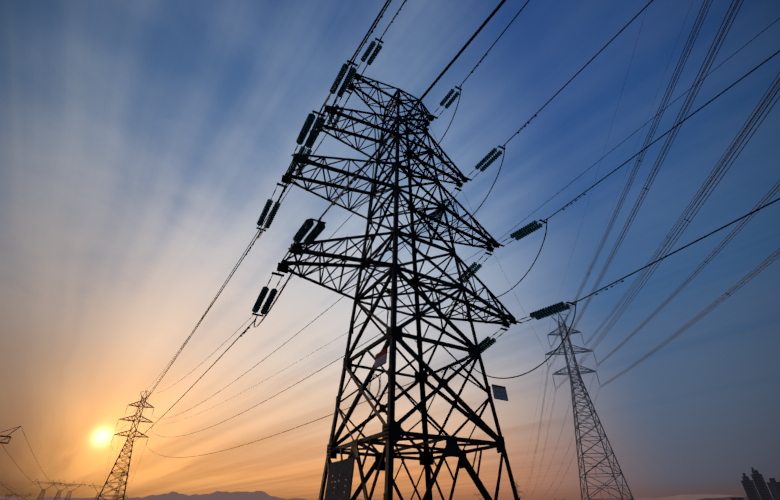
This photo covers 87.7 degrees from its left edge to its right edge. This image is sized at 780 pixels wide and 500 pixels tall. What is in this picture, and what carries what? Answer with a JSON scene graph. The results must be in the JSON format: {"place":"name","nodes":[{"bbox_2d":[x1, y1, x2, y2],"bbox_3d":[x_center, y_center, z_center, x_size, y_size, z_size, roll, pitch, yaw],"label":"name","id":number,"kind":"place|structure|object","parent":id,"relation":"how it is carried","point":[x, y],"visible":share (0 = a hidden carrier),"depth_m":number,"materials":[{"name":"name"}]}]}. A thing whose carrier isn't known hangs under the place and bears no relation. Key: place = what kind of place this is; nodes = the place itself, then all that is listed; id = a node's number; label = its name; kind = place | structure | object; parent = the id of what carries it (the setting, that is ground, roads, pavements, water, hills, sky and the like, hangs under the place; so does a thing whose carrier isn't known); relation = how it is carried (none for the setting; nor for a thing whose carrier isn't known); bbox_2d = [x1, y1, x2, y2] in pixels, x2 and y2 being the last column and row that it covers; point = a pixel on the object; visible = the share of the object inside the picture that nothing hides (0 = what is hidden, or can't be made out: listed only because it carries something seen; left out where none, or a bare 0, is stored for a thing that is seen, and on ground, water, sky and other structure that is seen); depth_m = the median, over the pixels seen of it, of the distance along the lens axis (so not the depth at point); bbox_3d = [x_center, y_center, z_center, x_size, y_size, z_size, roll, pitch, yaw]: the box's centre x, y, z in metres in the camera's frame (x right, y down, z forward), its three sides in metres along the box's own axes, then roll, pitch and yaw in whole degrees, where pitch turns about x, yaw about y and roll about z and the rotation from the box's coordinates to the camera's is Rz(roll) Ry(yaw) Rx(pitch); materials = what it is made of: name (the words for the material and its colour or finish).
{"place":"outdoors","nodes":[
{"label":"outdoors","id":0,"kind":"place"},
{"bbox_2d":[0,426,20,443],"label":"portal tower","id":1,"kind":"structure","parent":0,"point":[7,436],"depth_m":105.44,"materials":[{"name":"brown metal"}]},
{"bbox_2d":[0,427,67,499],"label":"portal line conductors","id":2,"kind":"object","parent":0,"point":[21,470],"visible":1,"depth_m":159.88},
{"bbox_2d":[0,491,744,499],"bbox_3d":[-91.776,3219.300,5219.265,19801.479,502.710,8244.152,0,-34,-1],"label":"hills","id":3,"kind":"structure","parent":0,"point":[236,495],"depth_m":6857.39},
{"bbox_2d":[0,0,779,499],"label":"sky","id":4,"kind":"structure","parent":0,"point":[145,145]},
{"bbox_2d":[698,495,773,499],"bbox_3d":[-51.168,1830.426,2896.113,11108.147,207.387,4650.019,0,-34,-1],"label":"hills","id":5,"kind":"structure","parent":0,"point":[729,498],"depth_m":3446.12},
{"bbox_2d":[731,468,779,499],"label":"tower blocks","id":6,"kind":"structure","parent":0,"point":[751,491],"depth_m":913.81,"materials":[{"name":"concrete"}]},
{"label":"ground","id":7,"kind":"structure","parent":0,"visible":0},
{"bbox_2d":[31,478,59,499],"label":"tower","id":8,"kind":"structure","parent":7,"relation":"on","point":[38,498],"depth_m":388.31,"materials":[{"name":"metal"}]},
{"bbox_2d":[48,480,75,499],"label":"transmission tower","id":9,"kind":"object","parent":7,"relation":"on","point":[58,490],"depth_m":402.76,"materials":[{"name":"brown metal"}]},
{"bbox_2d":[60,481,85,499],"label":"tower","id":10,"kind":"structure","parent":7,"relation":"on","point":[69,493],"depth_m":455.44,"materials":[{"name":"metal"}]},
{"bbox_2d":[88,483,113,499],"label":"tower","id":11,"kind":"structure","parent":7,"relation":"on","point":[100,487],"depth_m":438.87,"materials":[{"name":"metal"}]},
{"bbox_2d":[108,467,128,499],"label":"tower","id":12,"kind":"structure","parent":7,"relation":"on","point":[119,485],"depth_m":404.40,"materials":[{"name":"brown metal"}]},
{"bbox_2d":[97,391,153,499],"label":"tower","id":13,"kind":"structure","parent":7,"relation":"on","point":[128,450],"depth_m":184.27,"materials":[{"name":"brown metal"}]},
{"bbox_2d":[105,396,151,488],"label":"far line conductors","id":14,"kind":"object","parent":13,"relation":"hanging from","point":[131,454],"visible":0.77,"depth_m":221.25,"materials":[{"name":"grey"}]},
{"bbox_2d":[111,0,779,457],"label":"line conductors","id":15,"kind":"object","parent":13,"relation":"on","point":[385,6],"visible":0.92,"depth_m":21.53,"materials":[{"name":"grey"}]},
{"bbox_2d":[241,0,623,372],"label":"line fittings","id":16,"kind":"object","parent":15,"relation":"on","point":[355,179],"visible":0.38,"depth_m":24.21,"materials":[{"name":"grey metal"}]},
{"bbox_2d":[277,74,519,499],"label":"tower","id":17,"kind":"structure","parent":7,"relation":"on","point":[392,433],"depth_m":21.61,"materials":[{"name":"metal"}]},
{"bbox_2d":[324,457,354,499],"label":"sign","id":18,"kind":"object","parent":17,"relation":"attached to","point":[342,468],"visible":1,"depth_m":16.65,"materials":[{"name":"grey metal"}]},
{"bbox_2d":[367,296,390,399],"bbox_3d":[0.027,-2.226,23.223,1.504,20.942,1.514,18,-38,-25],"label":"spare cable coil","id":19,"kind":"object","parent":17,"relation":"hanging from","point":[368,389],"visible":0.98,"depth_m":17.74,"materials":[{"name":"grey"}]},
{"bbox_2d":[374,348,387,368],"bbox_3d":[-0.400,4.684,17.494,0.111,0.658,0.990,18,-38,-25],"label":"sign number plate","id":20,"kind":"object","parent":17,"relation":"attached to","point":[381,358],"visible":1,"depth_m":17.42,"materials":[{"name":"white metal"}]},
{"bbox_2d":[252,41,569,354],"bbox_3d":[0.891,-3.817,26.681,16.450,17.377,9.405,19,-38,-26],"label":"glass line insulator","id":21,"kind":"object","parent":17,"relation":"attached to","point":[306,227],"visible":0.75,"depth_m":23.80,"materials":[{"name":"black glass"}]},
{"bbox_2d":[168,18,779,423],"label":"pilot cables","id":22,"kind":"object","parent":17,"relation":"attached to","point":[561,190],"visible":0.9,"depth_m":24.45,"materials":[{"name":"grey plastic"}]},
{"bbox_2d":[492,384,507,400],"bbox_3d":[5.060,6.571,18.691,0.840,0.658,0.111,18,-38,-25],"label":"sign plate","id":23,"kind":"object","parent":17,"relation":"attached to","point":[499,392],"visible":1,"depth_m":18.70,"materials":[{"name":"blue metal"}]},
{"bbox_2d":[545,313,633,499],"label":"tower","id":24,"kind":"structure","parent":7,"relation":"on","point":[572,382],"depth_m":137.62,"materials":[{"name":"grey metal"}]},
{"bbox_2d":[524,0,779,499],"bbox_3d":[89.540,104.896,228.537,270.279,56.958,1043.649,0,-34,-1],"label":"line conductors","id":25,"kind":"object","parent":24,"relation":"attached to","point":[743,131],"visible":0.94,"depth_m":57.34,"materials":[{"name":"grey"}]},
{"bbox_2d":[562,159,728,368],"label":"line spacers","id":26,"kind":"object","parent":25,"relation":"attached to","point":[667,237],"visible":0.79,"depth_m":64.38,"materials":[{"name":"grey metal"}]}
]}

